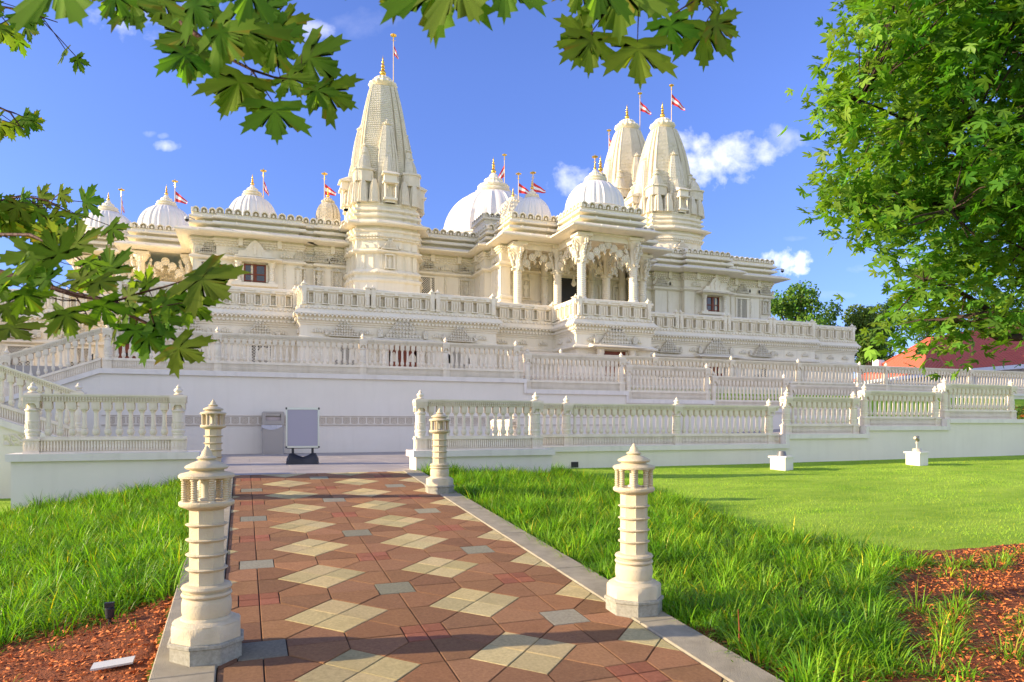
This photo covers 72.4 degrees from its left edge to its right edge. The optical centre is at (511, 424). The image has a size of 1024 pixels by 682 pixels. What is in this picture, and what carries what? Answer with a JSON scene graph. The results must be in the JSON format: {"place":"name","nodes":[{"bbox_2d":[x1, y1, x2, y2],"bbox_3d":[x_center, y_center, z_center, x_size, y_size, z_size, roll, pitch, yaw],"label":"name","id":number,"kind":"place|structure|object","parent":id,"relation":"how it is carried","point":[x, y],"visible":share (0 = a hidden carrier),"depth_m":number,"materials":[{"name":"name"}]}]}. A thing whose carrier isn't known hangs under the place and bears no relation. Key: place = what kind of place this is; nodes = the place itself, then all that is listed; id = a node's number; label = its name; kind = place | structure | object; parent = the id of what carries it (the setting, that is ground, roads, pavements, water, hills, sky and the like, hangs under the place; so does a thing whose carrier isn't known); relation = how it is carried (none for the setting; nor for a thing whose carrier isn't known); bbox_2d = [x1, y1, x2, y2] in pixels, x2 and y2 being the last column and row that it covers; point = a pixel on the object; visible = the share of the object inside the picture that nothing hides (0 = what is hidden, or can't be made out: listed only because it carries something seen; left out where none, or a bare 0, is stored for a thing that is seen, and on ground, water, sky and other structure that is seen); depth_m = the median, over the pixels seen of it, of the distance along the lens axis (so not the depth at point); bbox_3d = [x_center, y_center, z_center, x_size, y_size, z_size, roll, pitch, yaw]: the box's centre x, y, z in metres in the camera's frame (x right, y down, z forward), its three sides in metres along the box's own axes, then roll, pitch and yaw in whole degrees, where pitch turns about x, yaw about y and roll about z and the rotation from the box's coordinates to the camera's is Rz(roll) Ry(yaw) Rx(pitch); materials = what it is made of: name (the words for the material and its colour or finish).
{"place":"outdoors","nodes":[
{"label":"outdoors","id":0,"kind":"place"},
{"bbox_2d":[197,452,412,474],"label":"plaza paving","id":1,"kind":"structure","parent":0,"point":[261,464],"depth_m":15.71,"materials":[{"name":"grey concrete"}]},
{"bbox_2d":[261,412,283,454],"bbox_3d":[-7.107,0.242,20.772,0.640,1.255,0.648,0,0,-21],"label":"litter bin","id":2,"kind":"object","parent":1,"relation":"on","point":[272,429],"visible":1,"depth_m":20.50,"materials":[{"name":"beige plastic"}]},
{"bbox_2d":[285,407,319,464],"bbox_3d":[-4.648,0.243,15.550,0.726,1.254,0.440,0,0,-13],"label":"poster stand","id":3,"kind":"object","parent":1,"relation":"on","point":[302,428],"visible":1,"depth_m":15.51,"materials":[{"name":"grey"}]},
{"bbox_2d":[490,413,516,435],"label":"balustrade","id":4,"kind":"object","parent":1,"relation":"on","point":[514,421],"visible":0.23,"depth_m":17.82,"materials":[{"name":"stone"}]},
{"bbox_2d":[0,33,860,382],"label":"temple","id":5,"kind":"structure","parent":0,"point":[612,259],"depth_m":37.22,"materials":[{"name":"marble"},{"name":"carved marble"},{"name":"gilded metal"}]},
{"bbox_2d":[3,344,35,365],"bbox_3d":[-22.273,-2.875,31.666,1.200,1.490,0.110,0,0,-21],"label":"lattice window","id":6,"kind":"structure","parent":5,"relation":"in","point":[12,348],"depth_m":31.66,"materials":[{"name":"stone"}]},
{"bbox_2d":[64,346,94,366],"bbox_3d":[-20.075,-2.875,32.510,1.200,1.490,0.110,0,0,-21],"label":"lattice window","id":7,"kind":"structure","parent":5,"relation":"in","point":[78,348],"depth_m":32.55,"materials":[{"name":"stone"}]},
{"bbox_2d":[99,316,155,358],"bbox_3d":[-15.868,-3.250,29.283,3.000,3.260,0.750,0,0,-21],"label":"door","id":8,"kind":"structure","parent":5,"relation":"in","point":[127,345],"depth_m":29.40,"materials":[{"name":"stone"}]},
{"bbox_2d":[227,240,281,288],"bbox_3d":[-13.197,-8.320,35.959,2.620,2.360,0.800,0,0,-21],"label":"wooden window","id":9,"kind":"structure","parent":5,"relation":"in","point":[254,252],"depth_m":36.09,"materials":[{"name":"stone"}]},
{"bbox_2d":[246,343,272,362],"bbox_3d":[-11.296,-2.875,31.381,1.200,1.490,0.110,0,0,-21],"label":"lattice window","id":10,"kind":"structure","parent":5,"relation":"in","point":[253,346],"depth_m":31.35,"materials":[{"name":"stone"}]},
{"bbox_2d":[330,343,354,364],"bbox_3d":[-7.513,-2.875,31.334,1.200,1.490,0.110,0,0,-21],"label":"lattice window","id":11,"kind":"structure","parent":5,"relation":"in","point":[347,349],"depth_m":31.39,"materials":[{"name":"stone"}]},
{"bbox_2d":[372,315,435,366],"bbox_3d":[-4.924,-3.325,31.985,3.000,3.410,0.750,0,0,-21],"label":"door","id":12,"kind":"structure","parent":5,"relation":"in","point":[402,331],"depth_m":32.12,"materials":[{"name":"stone"}]},
{"bbox_2d":[421,275,436,292],"bbox_3d":[-4.744,-7.675,39.413,1.080,1.390,0.110,0,0,-21],"label":"lattice window","id":13,"kind":"structure","parent":5,"relation":"in","point":[426,282],"depth_m":39.45,"materials":[{"name":"stone"}]},
{"bbox_2d":[448,348,470,367],"bbox_3d":[-2.502,-2.875,33.257,1.200,1.490,0.110,0,0,-21],"label":"lattice window","id":14,"kind":"structure","parent":5,"relation":"in","point":[454,354],"depth_m":33.26,"materials":[{"name":"stone"}]},
{"bbox_2d":[561,278,576,302],"bbox_3d":[3.097,-6.850,39.927,1.300,3.000,0.050,0,0,-21],"label":"porch doorway","id":15,"kind":"structure","parent":5,"relation":"in","point":[568,291],"depth_m":39.92,"materials":[{"name":"black"}]},
{"bbox_2d":[588,326,648,376],"bbox_3d":[5.168,-3.325,34.252,3.050,3.410,0.750,0,0,-21],"label":"canopy","id":16,"kind":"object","parent":5,"relation":"in","point":[616,340],"depth_m":34.33,"materials":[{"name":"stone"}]},
{"bbox_2d":[696,277,736,315],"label":"wooden window","id":17,"kind":"structure","parent":5,"relation":"in","point":[713,288],"depth_m":44.45,"materials":[{"name":"stone"}]},
{"bbox_2d":[694,335,744,378],"bbox_3d":[11.519,-3.325,39.100,3.000,3.410,0.750,0,0,-21],"label":"canopy","id":18,"kind":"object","parent":5,"relation":"in","point":[716,349],"depth_m":39.15,"materials":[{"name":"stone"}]},
{"bbox_2d":[735,297,748,317],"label":"lattice window","id":19,"kind":"structure","parent":5,"relation":"in","point":[744,305],"depth_m":46.22,"materials":[{"name":"stone"}]},
{"bbox_2d":[754,368,768,376],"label":"lattice window","id":20,"kind":"structure","parent":5,"relation":"in","point":[754,368],"depth_m":40.65,"materials":[{"name":"stone"}]},
{"bbox_2d":[216,471,726,681],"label":"path paving","id":21,"kind":"structure","parent":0,"point":[494,604],"depth_m":5.70,"materials":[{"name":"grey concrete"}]},
{"bbox_2d":[0,382,1023,680],"bbox_3d":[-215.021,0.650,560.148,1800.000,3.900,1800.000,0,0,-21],"label":"lawn ground","id":22,"kind":"structure","parent":0,"point":[878,526],"depth_m":12.64,"materials":[{"name":"green plant"}]},
{"bbox_2d":[0,368,99,498],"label":"stair","id":23,"kind":"object","parent":22,"relation":"on","point":[12,434],"visible":0.2,"depth_m":14.35,"materials":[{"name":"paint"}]},
{"bbox_2d":[0,364,86,436],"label":"balustrade","id":24,"kind":"object","parent":23,"relation":"on","point":[10,413],"visible":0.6,"depth_m":14.51,"materials":[{"name":"stone"}]},
{"bbox_2d":[0,327,101,396],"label":"balustrade","id":25,"kind":"object","parent":23,"relation":"on","point":[7,359],"visible":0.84,"depth_m":19.38,"materials":[{"name":"stone"}]},
{"bbox_2d":[0,489,187,681],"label":"mulch bed","id":26,"kind":"object","parent":22,"relation":"on","point":[46,674],"visible":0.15,"depth_m":4.88,"materials":[{"name":"wood"}]},
{"bbox_2d":[43,636,68,651],"bbox_3d":[-3.254,1.632,4.972,0.312,0.286,0.157,0,0,-13],"label":"grass tuft","id":27,"kind":"object","parent":26,"relation":"on","point":[54,646],"visible":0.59,"depth_m":4.95,"materials":[{"name":"green plant"}]},
{"bbox_2d":[0,473,198,654],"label":"tall grass","id":28,"kind":"structure","parent":26,"relation":"on","point":[118,553],"depth_m":7.11,"materials":[{"name":"green plant"}]},
{"bbox_2d":[104,601,114,624],"bbox_3d":[-3.066,1.472,5.335,0.069,0.235,0.068,0,0,-21],"label":"path light","id":29,"kind":"object","parent":26,"relation":"on","point":[109,607],"visible":0.89,"depth_m":5.32,"materials":[{"name":"black plastic"}]},
{"bbox_2d":[90,656,134,670],"bbox_3d":[-2.563,1.533,4.500,0.240,0.013,0.100,-5,8,-19],"label":"plant label","id":30,"kind":"object","parent":26,"relation":"on","point":[112,663],"visible":1,"depth_m":4.49,"materials":[{"name":"grey plastic"}]},
{"bbox_2d":[0,0,363,378],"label":"maple tree","id":31,"kind":"object","parent":26,"relation":"on","point":[247,34],"visible":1,"depth_m":1.42,"materials":[{"name":"green plant"}]},
{"bbox_2d":[5,451,200,510],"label":"retaining wall","id":32,"kind":"structure","parent":22,"relation":"on","point":[36,475],"depth_m":11.32,"materials":[{"name":"paint"}]},
{"bbox_2d":[21,382,187,453],"bbox_3d":[-6.710,-0.117,11.638,2.388,1.153,0.256,0,0,-21],"label":"balustrade","id":33,"kind":"object","parent":32,"relation":"on","point":[33,402],"visible":1,"depth_m":11.56,"materials":[{"name":"stone"}]},
{"bbox_2d":[10,365,535,379],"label":"terrace floor","id":34,"kind":"structure","parent":22,"relation":"on","point":[27,368],"depth_m":19.21,"materials":[{"name":"stone"}]},
{"bbox_2d":[148,470,783,681],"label":"kerb","id":35,"kind":"structure","parent":22,"relation":"on","point":[698,647],"depth_m":5.20,"materials":[{"name":"concrete"}]},
{"bbox_2d":[167,446,243,667],"bbox_3d":[-1.972,0.877,4.524,0.446,1.484,0.446,0,0,-21],"label":"lantern bollard","id":36,"kind":"object","parent":35,"relation":"on","point":[206,629],"visible":1,"depth_m":4.42,"materials":[{"name":"grey stone"}]},
{"bbox_2d":[197,399,226,496],"bbox_3d":[-4.262,0.406,9.986,0.462,1.536,0.462,0,0,-21],"label":"lantern bollard","id":37,"kind":"object","parent":35,"relation":"on","point":[213,428],"visible":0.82,"depth_m":9.89,"materials":[{"name":"grey stone"}]},
{"bbox_2d":[425,408,454,494],"bbox_3d":[-1.129,0.462,10.921,0.434,1.445,0.434,0,0,-21],"label":"lantern bollard","id":38,"kind":"object","parent":35,"relation":"on","point":[439,480],"visible":1,"depth_m":10.82,"materials":[{"name":"grey stone"}]},
{"bbox_2d":[604,443,663,618],"bbox_3d":[0.979,0.885,5.625,0.442,1.471,0.442,0,0,-21],"label":"lantern bollard","id":39,"kind":"object","parent":35,"relation":"on","point":[633,588],"visible":1,"depth_m":5.52,"materials":[{"name":"grey stone"}]},
{"bbox_2d":[406,448,554,472],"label":"retaining wall","id":40,"kind":"structure","parent":22,"relation":"on","point":[531,458],"depth_m":13.99,"materials":[{"name":"paint"}]},
{"bbox_2d":[412,390,543,449],"bbox_3d":[-0.650,-0.096,14.211,2.728,1.192,0.256,0,0,-21],"label":"balustrade","id":41,"kind":"object","parent":40,"relation":"on","point":[455,441],"visible":0.91,"depth_m":14.17,"materials":[{"name":"stone"}]},
{"bbox_2d":[250,429,780,469],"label":"ramp","id":42,"kind":"structure","parent":22,"relation":"on","point":[777,431],"depth_m":26.64,"materials":[{"name":"grey concrete"}]},
{"bbox_2d":[99,368,858,453],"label":"terrace wall","id":43,"kind":"structure","parent":42,"relation":"on","point":[366,413],"depth_m":21.93,"materials":[{"name":"paint"}]},
{"bbox_2d":[102,325,522,378],"bbox_3d":[-5.615,-2.254,22.106,12.800,1.348,0.256,0,0,-21],"label":"balustrade","id":44,"kind":"object","parent":43,"relation":"on","point":[218,364],"visible":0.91,"depth_m":22.05,"materials":[{"name":"stone"}]},
{"bbox_2d":[523,348,625,390],"bbox_3d":[2.283,-1.947,25.138,4.000,1.455,0.256,0,0,-21],"label":"balustrade","id":45,"kind":"object","parent":43,"relation":"on","point":[577,361],"visible":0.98,"depth_m":25.06,"materials":[{"name":"stone"}]},
{"bbox_2d":[623,361,710,399],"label":"balustrade","id":46,"kind":"object","parent":43,"relation":"on","point":[667,371],"visible":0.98,"depth_m":26.44,"materials":[{"name":"stone"}]},
{"bbox_2d":[709,371,788,408],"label":"balustrade","id":47,"kind":"object","parent":43,"relation":"on","point":[736,381],"visible":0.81,"depth_m":27.78,"materials":[{"name":"stone"}]},
{"bbox_2d":[786,381,861,415],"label":"balustrade","id":48,"kind":"object","parent":43,"relation":"on","point":[817,390],"visible":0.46,"depth_m":29.15,"materials":[{"name":"stone"}]},
{"bbox_2d":[457,484,1023,681],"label":"mulch bed","id":49,"kind":"object","parent":22,"relation":"on","point":[1008,665],"visible":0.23,"depth_m":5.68,"materials":[{"name":"wood"}]},
{"bbox_2d":[379,0,1023,380],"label":"maple tree","id":50,"kind":"object","parent":49,"relation":"on","point":[975,186],"visible":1,"depth_m":5.73,"materials":[{"name":"green plant"}]},
{"bbox_2d":[416,460,1023,681],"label":"tall grass","id":51,"kind":"structure","parent":49,"relation":"on","point":[684,538],"depth_m":6.65,"materials":[{"name":"green plant"}]},
{"bbox_2d":[738,609,739,647],"bbox_3d":[1.620,1.476,4.994,0.017,0.320,0.018,0,0,2],"label":"stake","id":52,"kind":"object","parent":49,"relation":"on","point":[738,627],"visible":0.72,"depth_m":5.00,"materials":[{"name":"red wood"}]},
{"bbox_2d":[768,451,794,470],"bbox_3d":[6.465,0.903,16.782,0.450,0.545,0.450,0,0,-41],"label":"light pedestal","id":53,"kind":"object","parent":22,"relation":"on","point":[781,460],"visible":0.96,"depth_m":16.66,"materials":[{"name":"stone"}]},
{"bbox_2d":[543,419,1023,468],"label":"retaining wall","id":54,"kind":"structure","parent":22,"relation":"on","point":[948,438],"depth_m":19.15,"materials":[{"name":"paint"}]},
{"bbox_2d":[528,395,779,445],"bbox_3d":[3.684,-0.096,17.331,7.200,1.192,0.256,0,0,-21],"label":"balustrade","id":55,"kind":"object","parent":54,"relation":"on","point":[676,437],"visible":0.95,"depth_m":17.24,"materials":[{"name":"stone"}]},
{"bbox_2d":[779,390,859,433],"bbox_3d":[8.451,-0.346,19.161,2.628,1.192,0.256,0,0,-21],"label":"balustrade","id":56,"kind":"object","parent":54,"relation":"on","point":[848,404],"visible":1,"depth_m":19.08,"materials":[{"name":"stone"}]},
{"bbox_2d":[857,384,941,425],"bbox_3d":[11.227,-0.556,20.227,3.036,1.192,0.256,0,0,-21],"label":"balustrade","id":57,"kind":"object","parent":54,"relation":"on","point":[933,418],"visible":1,"depth_m":20.14,"materials":[{"name":"stone"}]},
{"bbox_2d":[937,378,1017,418],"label":"balustrade","id":58,"kind":"object","parent":54,"relation":"on","point":[973,410],"visible":0.98,"depth_m":21.29,"materials":[{"name":"stone"}]},
{"bbox_2d":[771,280,828,324],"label":"broadleaf tree","id":59,"kind":"object","parent":22,"relation":"on","point":[796,304],"visible":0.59,"depth_m":77.87,"materials":[{"name":"green plant"}]},
{"bbox_2d":[625,385,1023,398],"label":"terrace wall","id":60,"kind":"structure","parent":22,"relation":"on","point":[1018,396],"depth_m":30.55,"materials":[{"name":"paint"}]},
{"bbox_2d":[507,349,796,387],"bbox_3d":[6.341,-2.304,29.105,13.900,1.367,0.256,0,0,-21],"label":"balustrade","id":61,"kind":"object","parent":60,"relation":"on","point":[731,364],"visible":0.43,"depth_m":29.38,"materials":[{"name":"stone"}]},
{"bbox_2d":[795,359,1023,393],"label":"balustrade","id":62,"kind":"object","parent":60,"relation":"on","point":[860,370],"visible":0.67,"depth_m":33.68,"materials":[{"name":"stone"}]},
{"bbox_2d":[815,299,855,361],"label":"broadleaf tree","id":63,"kind":"object","parent":22,"relation":"on","point":[828,314],"visible":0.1,"depth_m":85.28,"materials":[{"name":"green plant"}]},
{"bbox_2d":[841,303,892,360],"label":"broadleaf tree","id":64,"kind":"object","parent":22,"relation":"on","point":[859,317],"visible":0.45,"depth_m":81.25,"materials":[{"name":"green plant"}]},
{"bbox_2d":[855,331,889,365],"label":"broadleaf tree","id":65,"kind":"object","parent":22,"relation":"on","point":[865,343],"visible":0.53,"depth_m":74.00,"materials":[{"name":"green plant"}]},
{"bbox_2d":[856,302,909,372],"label":"broadleaf tree","id":66,"kind":"object","parent":22,"relation":"on","point":[886,306],"visible":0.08,"depth_m":88.75,"materials":[{"name":"green plant"}]},
{"bbox_2d":[904,436,929,465],"bbox_3d":[10.591,0.718,18.312,0.440,0.867,0.440,0,0,-29],"label":"light pedestal","id":67,"kind":"object","parent":22,"relation":"on","point":[917,456],"visible":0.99,"depth_m":18.20,"materials":[{"name":"stone"}]},
{"bbox_2d":[904,312,939,343],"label":"broadleaf tree","id":68,"kind":"object","parent":22,"relation":"on","point":[927,334],"visible":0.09,"depth_m":101.76,"materials":[{"name":"green plant"}]},
{"bbox_2d":[854,325,1023,387],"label":"pavilion","id":69,"kind":"structure","parent":22,"relation":"on","point":[1013,356],"depth_m":56.65,"materials":[{"name":"red tile"}]},
{"bbox_2d":[959,309,989,330],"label":"broadleaf tree","id":70,"kind":"object","parent":22,"relation":"on","point":[972,320],"visible":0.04,"depth_m":109.32,"materials":[{"name":"green plant"}]},
{"bbox_2d":[1014,404,1023,418],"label":"shrub","id":71,"kind":"object","parent":22,"relation":"on","point":[1020,407],"visible":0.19,"depth_m":24.32,"materials":[{"name":"green plant"}]},
{"bbox_2d":[0,0,1023,378],"label":"sky","id":72,"kind":"structure","parent":0,"point":[483,94],"materials":[{"name":"blue"}]}
]}

